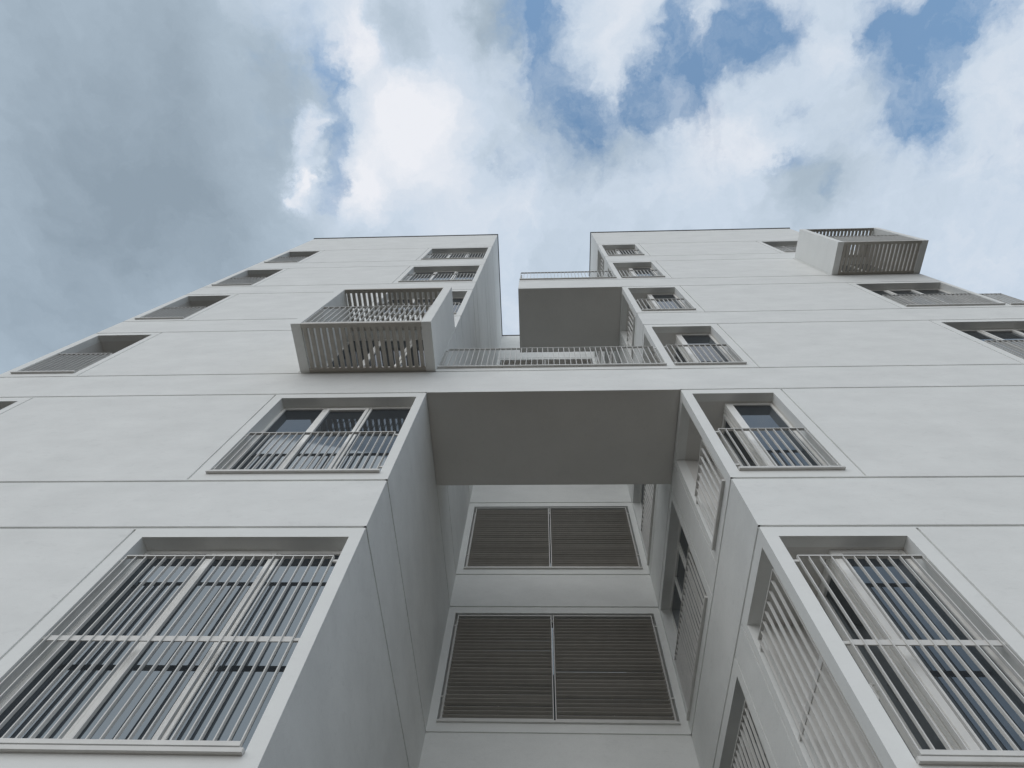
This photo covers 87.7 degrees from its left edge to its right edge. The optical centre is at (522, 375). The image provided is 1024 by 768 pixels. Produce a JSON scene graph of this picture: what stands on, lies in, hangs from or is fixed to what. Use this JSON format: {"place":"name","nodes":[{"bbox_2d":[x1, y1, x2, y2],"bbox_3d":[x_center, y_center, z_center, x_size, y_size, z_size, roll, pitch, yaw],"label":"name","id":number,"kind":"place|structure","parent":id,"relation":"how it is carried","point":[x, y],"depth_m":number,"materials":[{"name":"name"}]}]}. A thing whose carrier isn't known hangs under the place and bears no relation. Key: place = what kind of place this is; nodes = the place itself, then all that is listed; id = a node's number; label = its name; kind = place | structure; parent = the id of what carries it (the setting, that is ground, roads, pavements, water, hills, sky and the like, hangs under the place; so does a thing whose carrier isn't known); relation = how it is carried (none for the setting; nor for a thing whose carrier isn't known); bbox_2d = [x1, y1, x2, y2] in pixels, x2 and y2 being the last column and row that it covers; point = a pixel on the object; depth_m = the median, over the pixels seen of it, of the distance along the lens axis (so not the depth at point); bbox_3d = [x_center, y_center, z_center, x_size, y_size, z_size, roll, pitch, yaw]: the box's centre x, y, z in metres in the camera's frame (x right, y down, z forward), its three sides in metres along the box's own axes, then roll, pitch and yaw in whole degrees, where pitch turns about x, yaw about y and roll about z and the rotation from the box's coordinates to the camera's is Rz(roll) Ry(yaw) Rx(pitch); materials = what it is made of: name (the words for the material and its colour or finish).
{"place":"outdoors","nodes":[
{"label":"outdoors","id":0,"kind":"place"},
{"bbox_2d":[0,228,1023,767],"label":"apartment building","id":1,"kind":"structure","parent":0,"point":[710,498],"depth_m":7.08,"materials":[{"name":"concrete"}]},
{"bbox_2d":[0,550,341,750],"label":"window","id":2,"kind":"structure","parent":1,"relation":"in","point":[224,735],"depth_m":4.06,"materials":[{"name":"clear glass"}]},
{"bbox_2d":[226,407,410,470],"bbox_3d":[-2.560,0.888,6.964,1.988,1.939,0.087,-1,-66,2],"label":"window","id":3,"kind":"structure","parent":1,"relation":"in","point":[334,419],"depth_m":7.14,"materials":[{"name":"clear glass"}]},
{"bbox_2d":[326,338,425,366],"bbox_3d":[-2.476,-0.313,9.712,1.988,1.939,0.087,-1,-66,2],"label":"window","id":4,"kind":"structure","parent":1,"relation":"in","point":[410,339],"depth_m":9.88,"materials":[{"name":"grey glass"}]},
{"bbox_2d":[378,297,463,312],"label":"window","id":5,"kind":"structure","parent":1,"relation":"in","point":[459,299],"depth_m":13.11,"materials":[{"name":"white glass"}]},
{"bbox_2d":[407,271,476,280],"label":"window","id":6,"kind":"structure","parent":1,"relation":"in","point":[442,272],"depth_m":15.62,"materials":[{"name":"white glass"}]},
{"bbox_2d":[429,252,485,257],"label":"window","id":7,"kind":"structure","parent":1,"relation":"in","point":[468,252],"depth_m":18.41,"materials":[{"name":"white glass"}]},
{"bbox_2d":[466,512,639,566],"bbox_3d":[0.609,3.549,11.305,3.473,1.939,0.075,-1,-66,2],"label":"window","id":8,"kind":"structure","parent":1,"relation":"in","point":[475,512],"depth_m":11.37,"materials":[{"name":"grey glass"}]},
{"bbox_2d":[439,620,676,720],"bbox_3d":[0.525,4.750,8.557,3.473,1.939,0.075,-1,-66,2],"label":"window","id":9,"kind":"structure","parent":1,"relation":"in","point":[456,620],"depth_m":8.19,"materials":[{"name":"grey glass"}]},
{"bbox_2d":[615,249,637,253],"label":"window","id":10,"kind":"structure","parent":1,"relation":"in","point":[615,249],"depth_m":18.27,"materials":[{"name":"white glass"}]},
{"bbox_2d":[628,267,657,275],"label":"window","id":11,"kind":"structure","parent":1,"relation":"in","point":[645,268],"depth_m":15.42,"materials":[{"name":"white glass"}]},
{"bbox_2d":[640,484,653,527],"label":"window","id":12,"kind":"structure","parent":1,"relation":"in","point":[642,485],"depth_m":11.77,"materials":[{"name":"grey glass"}]},
{"bbox_2d":[646,298,654,308],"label":"window","id":13,"kind":"structure","parent":1,"relation":"in","point":[649,302],"depth_m":12.91,"materials":[{"name":"white glass"}]},
{"bbox_2d":[647,294,685,308],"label":"window","id":14,"kind":"structure","parent":1,"relation":"in","point":[650,296],"depth_m":12.58,"materials":[{"name":"white glass"}]},
{"bbox_2d":[673,338,691,364],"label":"window","id":15,"kind":"structure","parent":1,"relation":"in","point":[680,355],"depth_m":10.17,"materials":[{"name":"white glass"}]},
{"bbox_2d":[670,523,705,675],"bbox_3d":[2.524,3.400,7.906,0.087,1.939,2.315,-1,-66,2],"label":"window","id":16,"kind":"structure","parent":1,"relation":"in","point":[682,544],"depth_m":8.53,"materials":[{"name":"grey glass"}]},
{"bbox_2d":[675,334,734,361],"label":"window","id":17,"kind":"structure","parent":1,"relation":"in","point":[683,339],"depth_m":9.76,"materials":[{"name":"white glass"}]},
{"bbox_2d":[720,409,763,467],"bbox_3d":[2.908,1.264,6.961,0.087,1.939,0.865,-1,-66,2],"label":"window","id":18,"kind":"structure","parent":1,"relation":"in","point":[727,422],"depth_m":7.24,"materials":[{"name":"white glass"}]},
{"bbox_2d":[735,707,769,767],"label":"window","id":19,"kind":"structure","parent":1,"relation":"in","point":[747,707],"depth_m":5.68,"materials":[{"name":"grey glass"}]},
{"bbox_2d":[724,403,826,465],"bbox_3d":[3.196,0.821,6.758,0.665,1.939,0.075,-1,-66,2],"label":"window","id":20,"kind":"structure","parent":1,"relation":"in","point":[745,415],"depth_m":6.90,"materials":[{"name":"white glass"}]},
{"bbox_2d":[841,263,885,271],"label":"window","id":21,"kind":"structure","parent":1,"relation":"in","point":[847,263],"depth_m":15.23,"materials":[{"name":"grey glass"}]},
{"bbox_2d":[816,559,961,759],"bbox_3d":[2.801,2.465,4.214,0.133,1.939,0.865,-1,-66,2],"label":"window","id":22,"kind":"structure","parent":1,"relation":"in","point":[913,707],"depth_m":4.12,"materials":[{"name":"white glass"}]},
{"bbox_2d":[870,289,970,304],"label":"window","id":23,"kind":"structure","parent":1,"relation":"in","point":[905,291],"depth_m":12.72,"materials":[{"name":"white glass"}]},
{"bbox_2d":[827,550,1023,750],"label":"window","id":24,"kind":"structure","parent":1,"relation":"in","point":[959,728],"depth_m":3.91,"materials":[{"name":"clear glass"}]},
{"bbox_2d":[960,329,1023,357],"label":"window","id":25,"kind":"structure","parent":1,"relation":"in","point":[991,334],"depth_m":9.95,"materials":[{"name":"white glass"}]},
{"bbox_2d":[0,0,1023,373],"label":"sky","id":26,"kind":"structure","parent":0,"point":[154,153],"materials":[{"name":"blue"}]}
]}

